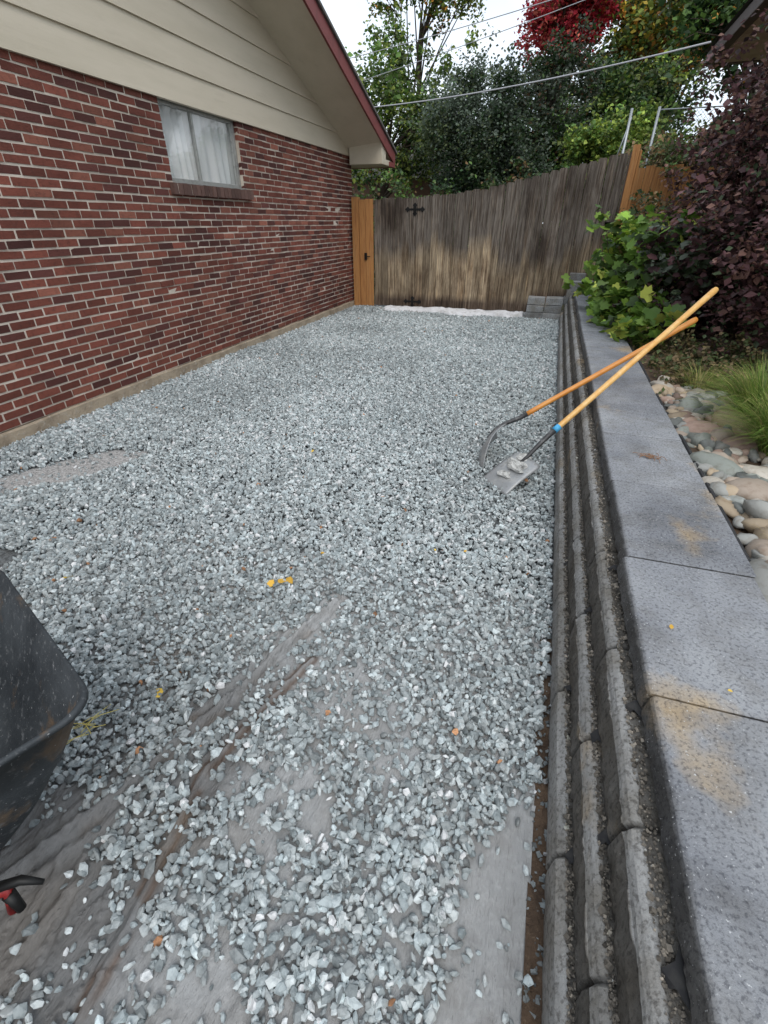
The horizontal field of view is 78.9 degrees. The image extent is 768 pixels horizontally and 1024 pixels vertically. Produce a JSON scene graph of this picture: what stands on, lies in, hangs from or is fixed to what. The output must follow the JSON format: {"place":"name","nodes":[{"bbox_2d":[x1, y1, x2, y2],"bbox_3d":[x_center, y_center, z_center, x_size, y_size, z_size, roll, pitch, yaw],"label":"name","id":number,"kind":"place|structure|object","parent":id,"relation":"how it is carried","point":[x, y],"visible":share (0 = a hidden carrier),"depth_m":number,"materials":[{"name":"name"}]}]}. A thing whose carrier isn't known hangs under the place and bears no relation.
{"place":"outdoors","nodes":[
{"label":"outdoors","id":0,"kind":"place"},
{"bbox_2d":[351,0,551,57],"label":"overhead cable","id":1,"kind":"object","parent":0,"point":[457,28],"visible":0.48,"depth_m":9.76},
{"bbox_2d":[363,0,584,80],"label":"overhead cable","id":2,"kind":"object","parent":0,"point":[480,39],"visible":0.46,"depth_m":11.07,"materials":[{"name":"grey rubber"}]},
{"bbox_2d":[374,230,588,310],"bbox_3d":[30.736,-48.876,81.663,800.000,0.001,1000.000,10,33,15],"label":"ground","id":3,"kind":"structure","parent":0,"point":[493,296],"depth_m":12.08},
{"bbox_2d":[0,300,354,448],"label":"foundation","id":4,"kind":"object","parent":3,"relation":"on","point":[19,433],"visible":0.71,"depth_m":4.78,"materials":[{"name":"concrete"}]},
{"bbox_2d":[0,49,353,431],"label":"bricks","id":5,"kind":"object","parent":4,"relation":"on","point":[25,116],"visible":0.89,"depth_m":4.45,"materials":[{"name":"red brick"}]},
{"bbox_2d":[0,51,353,432],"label":"mortar wall","id":6,"kind":"structure","parent":4,"relation":"on","point":[173,291],"depth_m":4.41,"materials":[{"name":"grey concrete"}]},
{"bbox_2d":[0,0,348,155],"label":"siding boards","id":7,"kind":"object","parent":6,"relation":"on","point":[226,59],"visible":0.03,"depth_m":4.66,"materials":[{"name":"beige paint"}]},
{"bbox_2d":[246,0,390,168],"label":"soffit","id":8,"kind":"structure","parent":7,"relation":"attached to","point":[291,28],"depth_m":6.57,"materials":[{"name":"beige paint"}]},
{"bbox_2d":[303,0,394,168],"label":"fascia","id":9,"kind":"structure","parent":8,"relation":"attached to","point":[317,16],"depth_m":6.59,"materials":[{"name":"red paint"}]},
{"bbox_2d":[316,0,397,154],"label":"roof","id":10,"kind":"structure","parent":9,"relation":"on","point":[329,22],"depth_m":6.66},
{"bbox_2d":[157,98,241,187],"bbox_3d":[-2.049,-4.065,5.231,0.060,0.687,1.360,10,33,15],"label":"window frame","id":11,"kind":"object","parent":6,"relation":"attached to","point":[191,111],"visible":0.5,"depth_m":5.25,"materials":[{"name":"grey metal"}]},
{"bbox_2d":[157,103,234,184],"bbox_3d":[-2.089,-4.076,5.240,0.052,0.677,1.320,10,33,15],"label":"curtain","id":12,"kind":"object","parent":11,"relation":"hanging from","point":[213,148],"visible":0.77,"depth_m":5.22,"materials":[{"name":"fabric"}]},
{"bbox_2d":[169,182,253,199],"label":"window sill bricks","id":13,"kind":"object","parent":6,"relation":"attached to","point":[207,191],"depth_m":5.29,"materials":[{"name":"brown brick"}]},
{"bbox_2d":[173,181,246,189],"bbox_3d":[-1.985,-3.763,5.395,0.075,0.013,1.360,10,33,15],"label":"window sill metal","id":14,"kind":"object","parent":13,"relation":"on","point":[208,185],"visible":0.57,"depth_m":5.27,"materials":[{"name":"grey metal"}]},
{"bbox_2d":[0,518,542,1023],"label":"landscape fabric","id":15,"kind":"object","parent":3,"relation":"on","point":[52,850],"visible":0.45,"depth_m":1.26,"materials":[{"name":"grey fabric"}]},
{"bbox_2d":[0,304,558,1023],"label":"gravel","id":16,"kind":"structure","parent":3,"relation":"on","point":[364,337],"depth_m":2.08,"materials":[{"name":"grey gravel"}]},
{"bbox_2d":[0,570,88,915],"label":"wheelbarrow","id":17,"kind":"object","parent":16,"relation":"on","point":[44,693],"visible":1,"depth_m":1.09,"materials":[{"name":"black metal"}]},
{"bbox_2d":[66,704,118,744],"bbox_3d":[-1.014,0.722,1.574,0.222,0.015,0.092,-21,38,-30],"label":"straw","id":18,"kind":"object","parent":16,"relation":"on","point":[83,723],"visible":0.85,"depth_m":1.58,"materials":[{"name":"beige plant"}]},
{"bbox_2d":[62,450,732,697],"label":"fallen leaves","id":19,"kind":"object","parent":16,"relation":"on","point":[270,583],"visible":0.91,"depth_m":2.21,"materials":[{"name":"plant"}]},
{"bbox_2d":[384,305,523,317],"bbox_3d":[1.275,-3.816,8.977,2.700,0.152,0.630,10,33,15],"label":"white fabric","id":20,"kind":"object","parent":16,"relation":"on","point":[472,312],"visible":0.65,"depth_m":8.92,"materials":[{"name":"white fabric"}]},
{"bbox_2d":[521,626,551,1023],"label":"soil strip","id":21,"kind":"object","parent":16,"relation":"on","point":[534,927],"visible":0.62,"depth_m":1.21,"materials":[{"name":"brown soil"}]},
{"bbox_2d":[525,296,563,318],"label":"return blocks","id":22,"kind":"structure","parent":16,"relation":"on","point":[551,308],"depth_m":8.36,"materials":[{"name":"concrete"}]},
{"bbox_2d":[542,311,578,1023],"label":"course","id":23,"kind":"object","parent":16,"relation":"on","point":[555,1001],"visible":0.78,"depth_m":1.33,"materials":[{"name":"concrete"}]},
{"bbox_2d":[563,304,617,1023],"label":"course","id":24,"kind":"object","parent":23,"relation":"on","point":[592,989],"visible":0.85,"depth_m":1.21,"materials":[{"name":"concrete"}]},
{"bbox_2d":[567,295,691,1023],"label":"course","id":25,"kind":"object","parent":24,"relation":"on","point":[642,994],"visible":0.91,"depth_m":1.08,"materials":[{"name":"concrete"}]},
{"bbox_2d":[562,305,686,1023],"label":"ledge grit","id":26,"kind":"object","parent":23,"relation":"on","point":[603,911],"visible":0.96,"depth_m":1.16,"materials":[{"name":"stone"}]},
{"bbox_2d":[563,561,690,1011],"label":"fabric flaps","id":27,"kind":"object","parent":23,"relation":"on","point":[674,974],"visible":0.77,"depth_m":0.81,"materials":[{"name":"black fabric"}]},
{"bbox_2d":[592,399,681,440],"bbox_3d":[1.527,-0.545,2.882,0.422,0.084,0.604,10,33,15],"label":"cap","id":28,"kind":"object","parent":23,"relation":"on","point":[637,419],"visible":0.98,"depth_m":2.83,"materials":[{"name":"concrete"}]},
{"bbox_2d":[562,273,592,310],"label":"end pillar blocks","id":29,"kind":"structure","parent":16,"relation":"on","point":[577,277],"depth_m":8.09,"materials":[{"name":"concrete"}]},
{"bbox_2d":[478,317,697,468],"bbox_3d":[1.426,-0.903,3.447,1.690,0.944,0.279,-11,34,-18],"label":"garden rake","id":30,"kind":"object","parent":16,"relation":"on","point":[491,437],"visible":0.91,"depth_m":3.44,"materials":[{"name":"wood"}]},
{"bbox_2d":[483,287,718,494],"bbox_3d":[1.477,-0.843,3.126,1.710,1.127,0.251,-15,35,-23],"label":"shovel","id":31,"kind":"object","parent":16,"relation":"on","point":[513,481],"visible":0.93,"depth_m":3.10,"materials":[{"name":"wood"}]},
{"bbox_2d":[497,453,531,477],"bbox_3d":[0.870,-0.313,3.099,0.241,0.134,0.206,1,32,2],"label":"dried concrete lump","id":32,"kind":"object","parent":31,"relation":"on","point":[516,466],"visible":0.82,"depth_m":3.07,"materials":[{"name":"white concrete"}]},
{"bbox_2d":[345,3,485,259],"bbox_3d":[0.453,-11.927,15.461,5.068,7.029,4.996,10,33,15],"label":"maple tree","id":33,"kind":"object","parent":3,"relation":"on","point":[390,88],"visible":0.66,"depth_m":14.15,"materials":[{"name":"green plant"}]},
{"bbox_2d":[367,0,486,166],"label":"willow tree","id":34,"kind":"object","parent":3,"relation":"on","point":[424,27],"visible":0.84,"depth_m":14.98,"materials":[{"name":"green plant"}]},
{"bbox_2d":[352,144,502,226],"bbox_3d":[1.447,-12.528,19.132,7.700,4.100,4.400,10,33,15],"label":"tree","id":35,"kind":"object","parent":3,"relation":"on","point":[425,191],"depth_m":17.41,"materials":[{"name":"plant"}]},
{"bbox_2d":[400,22,557,253],"bbox_3d":[2.630,-9.420,12.874,4.331,5.454,4.100,10,33,15],"label":"juniper tree","id":36,"kind":"object","parent":3,"relation":"on","point":[482,141],"visible":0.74,"depth_m":11.77,"materials":[{"name":"green plant"}]},
{"bbox_2d":[351,144,642,311],"bbox_3d":[1.716,-5.015,8.578,4.880,2.570,0.160,10,33,15],"label":"wooden fence","id":37,"kind":"object","parent":3,"relation":"on","point":[416,258],"visible":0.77,"depth_m":8.61,"materials":[{"name":"brown wood"}]},
{"bbox_2d":[352,155,682,289],"bbox_3d":[2.501,-6.635,11.447,12.103,3.606,3.165,10,33,15],"label":"hedge","id":38,"kind":"object","parent":3,"relation":"on","point":[398,189],"visible":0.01,"depth_m":11.24,"materials":[{"name":"green plant"}]},
{"bbox_2d":[470,7,619,277],"bbox_3d":[4.311,-10.147,13.482,4.821,6.084,3.877,10,33,15],"label":"russian olive tree","id":39,"kind":"object","parent":3,"relation":"on","point":[546,94],"visible":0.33,"depth_m":12.06,"materials":[{"name":"green plant"}]},
{"bbox_2d":[514,0,630,103],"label":"red maple tree","id":40,"kind":"object","parent":3,"relation":"on","point":[567,18],"visible":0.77,"depth_m":16.14,"materials":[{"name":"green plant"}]},
{"bbox_2d":[524,33,721,201],"bbox_3d":[7.772,-12.398,16.524,6.253,6.681,5.580,-8,33,-13],"label":"elm tree","id":41,"kind":"object","parent":3,"relation":"on","point":[621,82],"visible":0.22,"depth_m":14.47,"materials":[{"name":"green plant"}]},
{"bbox_2d":[549,92,706,233],"bbox_3d":[5.120,-7.062,10.652,3.399,3.774,2.532,37,47,44],"label":"lilac bush","id":42,"kind":"object","parent":3,"relation":"on","point":[588,142],"visible":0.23,"depth_m":9.74,"materials":[{"name":"green plant"}]},
{"bbox_2d":[582,0,738,150],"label":"cottonwood tree","id":43,"kind":"object","parent":3,"relation":"on","point":[643,28],"visible":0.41,"depth_m":15.55,"materials":[{"name":"green plant"}]},
{"bbox_2d":[609,105,737,216],"bbox_3d":[5.698,-5.785,8.476,3.258,2.348,2.827,10,33,15],"label":"dry brush","id":44,"kind":"object","parent":3,"relation":"on","point":[664,152],"visible":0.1,"depth_m":7.84,"materials":[{"name":"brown plant"}]},
{"bbox_2d":[617,105,734,173],"bbox_3d":[5.280,-5.674,8.076,2.611,2.120,0.044,10,33,15],"label":"chain link fence","id":45,"kind":"object","parent":3,"relation":"on","point":[628,127],"visible":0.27,"depth_m":7.82,"materials":[{"name":"metal"}]},
{"bbox_2d":[629,164,723,217],"bbox_3d":[5.505,-4.800,8.012,2.736,1.916,0.063,10,33,15],"label":"cedar fence","id":46,"kind":"object","parent":3,"relation":"on","point":[649,177],"visible":0.1,"depth_m":7.87,"materials":[{"name":"orange wood"}]},
{"bbox_2d":[657,0,762,103],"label":"ash tree","id":47,"kind":"object","parent":3,"relation":"on","point":[706,19],"visible":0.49,"depth_m":8.81,"materials":[{"name":"green plant"}]},
{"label":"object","id":48,"kind":"object","parent":3,"relation":"on","visible":0},
{"bbox_2d":[704,0,752,52],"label":"roof","id":49,"kind":"structure","parent":48,"relation":"on","point":[735,18],"depth_m":5.99,"materials":[{"name":"grey"}]},
{"bbox_2d":[715,8,767,62],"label":"eave soffit","id":50,"kind":"structure","parent":48,"relation":"on","point":[759,46],"depth_m":6.23,"materials":[{"name":"brown wood"}]},
{"bbox_2d":[705,0,767,65],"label":"gutter","id":51,"kind":"object","parent":50,"relation":"on","point":[736,30],"visible":0.46,"depth_m":5.70,"materials":[{"name":"metal"}]},
{"bbox_3d":[1.942,-0.983,4.094,0.360,0.450,10.200,10,33,15],"label":"backfill","id":52,"kind":"object","parent":3,"relation":"on","visible":0},
{"bbox_2d":[571,281,589,294],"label":"loose blocks","id":53,"kind":"object","parent":52,"relation":"on","point":[574,288],"depth_m":7.74,"materials":[{"name":"concrete"}]},
{"bbox_2d":[576,307,586,319],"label":"cap","id":54,"kind":"object","parent":52,"relation":"on","point":[580,310],"visible":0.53,"depth_m":6.31,"materials":[{"name":"concrete"}]},
{"bbox_2d":[574,296,588,303],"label":"cap","id":55,"kind":"object","parent":52,"relation":"on","point":[581,298],"visible":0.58,"depth_m":7.30,"materials":[{"name":"concrete"}]},
{"bbox_2d":[575,301,588,308],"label":"cap","id":56,"kind":"object","parent":52,"relation":"on","point":[581,304],"visible":0.48,"depth_m":6.85,"materials":[{"name":"concrete"}]},
{"bbox_2d":[578,314,592,324],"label":"cap","id":57,"kind":"object","parent":52,"relation":"on","point":[583,317],"visible":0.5,"depth_m":5.85,"materials":[{"name":"concrete"}]},
{"bbox_2d":[578,321,610,334],"bbox_3d":[2.459,-2.078,5.349,0.422,0.084,0.604,10,33,15],"label":"cap","id":58,"kind":"object","parent":52,"relation":"on","point":[587,326],"visible":0.64,"depth_m":5.29,"materials":[{"name":"concrete"}]},
{"bbox_2d":[580,331,628,347],"bbox_3d":[2.273,-1.772,4.855,0.422,0.084,0.604,10,33,15],"label":"cap","id":59,"kind":"object","parent":52,"relation":"on","point":[594,337],"visible":0.84,"depth_m":4.78,"materials":[{"name":"concrete"}]},
{"bbox_2d":[582,343,633,362],"bbox_3d":[2.088,-1.464,4.362,0.423,0.084,0.604,10,33,15],"label":"cap","id":60,"kind":"object","parent":52,"relation":"on","point":[607,351],"visible":0.81,"depth_m":4.35,"materials":[{"name":"concrete"}]},
{"bbox_2d":[587,376,660,408],"bbox_3d":[1.711,-0.851,3.377,0.423,0.084,0.604,10,33,15],"label":"cap","id":61,"kind":"object","parent":52,"relation":"on","point":[631,390],"visible":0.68,"depth_m":3.32,"materials":[{"name":"concrete"}]},
{"bbox_2d":[607,480,755,576],"bbox_3d":[1.155,0.069,1.896,0.421,0.084,0.604,10,33,15],"label":"cap","id":62,"kind":"object","parent":52,"relation":"on","point":[677,526],"visible":0.98,"depth_m":1.82,"materials":[{"name":"concrete"}]},
{"bbox_2d":[628,556,754,577],"bbox_3d":[1.065,0.223,1.652,0.407,0.080,0.001,10,33,15],"label":"cap end","id":63,"kind":"object","parent":62,"relation":"attached to","point":[691,567],"visible":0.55,"depth_m":1.63,"materials":[{"name":"concrete"}]},
{"bbox_2d":[641,696,767,1023],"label":"cap","id":64,"kind":"object","parent":52,"relation":"on","point":[709,768],"visible":1,"depth_m":0.90,"materials":[{"name":"concrete"}]},
{"bbox_2d":[320,0,757,223],"label":"sky","id":65,"kind":"structure","parent":0,"point":[347,17],"materials":[{"name":"white"}]},
{"bbox_2d":[374,41,710,107],"bbox_3d":[-0.218,-9.910,10.938,0.026,0.926,14.233,-28,41,-37],"label":"overhead cable","id":66,"kind":"object","parent":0,"point":[688,47],"visible":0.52,"depth_m":8.29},
{"bbox_2d":[598,432,708,492],"bbox_3d":[1.337,-0.238,2.390,0.422,0.084,0.604,10,33,15],"label":"cap","id":67,"kind":"object","parent":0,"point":[620,460],"visible":0.97,"depth_m":2.32,"materials":[{"name":"concrete"}]},
{"bbox_2d":[633,452,666,461],"bbox_3d":[1.349,-0.278,2.359,0.119,0.009,0.136,-3,32,-4],"label":"twig debris","id":68,"kind":"object","parent":67,"relation":"on","point":[649,457],"visible":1,"depth_m":2.36,"materials":[{"name":"brown wood"}]},
{"bbox_2d":[617,557,767,720],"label":"cap","id":69,"kind":"object","parent":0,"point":[710,649],"visible":1,"depth_m":1.36,"materials":[{"name":"concrete"}]},
{"bbox_2d":[641,694,767,722],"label":"cap end","id":70,"kind":"object","parent":69,"relation":"attached to","point":[647,700],"visible":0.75,"depth_m":1.17,"materials":[{"name":"concrete"}]},
{"bbox_2d":[627,312,767,547],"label":"planting bed soil","id":71,"kind":"structure","parent":0,"point":[653,378],"depth_m":4.38,"materials":[{"name":"brown soil"}]},
{"bbox_2d":[585,357,647,379],"bbox_3d":[1.902,-1.155,3.870,0.422,0.084,0.604,10,33,15],"label":"cap","id":72,"kind":"object","parent":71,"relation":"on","point":[595,365],"visible":0.77,"depth_m":3.82,"materials":[{"name":"concrete"}]},
{"bbox_2d":[561,203,719,349],"bbox_3d":[2.918,-2.805,5.661,1.319,1.596,3.907,7,32,11],"label":"grape vine","id":73,"kind":"object","parent":71,"relation":"on","point":[606,288],"visible":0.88,"depth_m":5.12,"materials":[{"name":"green plant"}]},
{"bbox_2d":[608,217,717,333],"bbox_3d":[3.020,-2.554,5.129,0.887,1.224,1.817,13,34,19],"label":"dark leaf shrub","id":74,"kind":"object","parent":71,"relation":"on","point":[673,263],"visible":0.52,"depth_m":4.71,"materials":[{"name":"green plant"}]},
{"bbox_2d":[592,187,766,277],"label":"shrub","id":75,"kind":"object","parent":71,"relation":"on","point":[646,200],"visible":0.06,"depth_m":6.54,"materials":[{"name":"green plant"}]},
{"bbox_2d":[625,337,750,561],"bbox_3d":[2.034,-0.983,3.564,0.024,0.033,9.000,10,33,15],"label":"garden edging","id":76,"kind":"object","parent":71,"relation":"on","point":[699,470],"visible":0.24,"depth_m":2.26,"materials":[{"name":"black"}]},
{"bbox_2d":[628,325,767,393],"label":"bed weeds","id":77,"kind":"object","parent":71,"relation":"on","point":[674,358],"visible":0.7,"depth_m":3.85,"materials":[{"name":"green plant"}]},
{"bbox_2d":[645,8,767,361],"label":"purple ninebark shrub","id":78,"kind":"object","parent":71,"relation":"on","point":[737,303],"visible":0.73,"depth_m":4.29,"materials":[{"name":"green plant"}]},
{"bbox_2d":[649,375,767,602],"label":"river rocks","id":79,"kind":"object","parent":71,"relation":"on","point":[738,486],"visible":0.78,"depth_m":2.33,"materials":[{"name":"stone"}]},
{"bbox_2d":[665,356,751,388],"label":"ornamental grass","id":80,"kind":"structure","parent":71,"relation":"on","point":[698,375],"depth_m":3.40,"materials":[{"name":"green plant"}]},
{"bbox_2d":[679,357,767,428],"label":"ornamental grass","id":81,"kind":"object","parent":71,"relation":"on","point":[751,386],"depth_m":2.75,"materials":[{"name":"green plant"}]},
{"bbox_2d":[693,387,767,455],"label":"ornamental grass","id":82,"kind":"object","parent":71,"relation":"on","point":[761,432],"depth_m":2.46,"materials":[{"name":"green plant"}]}
]}

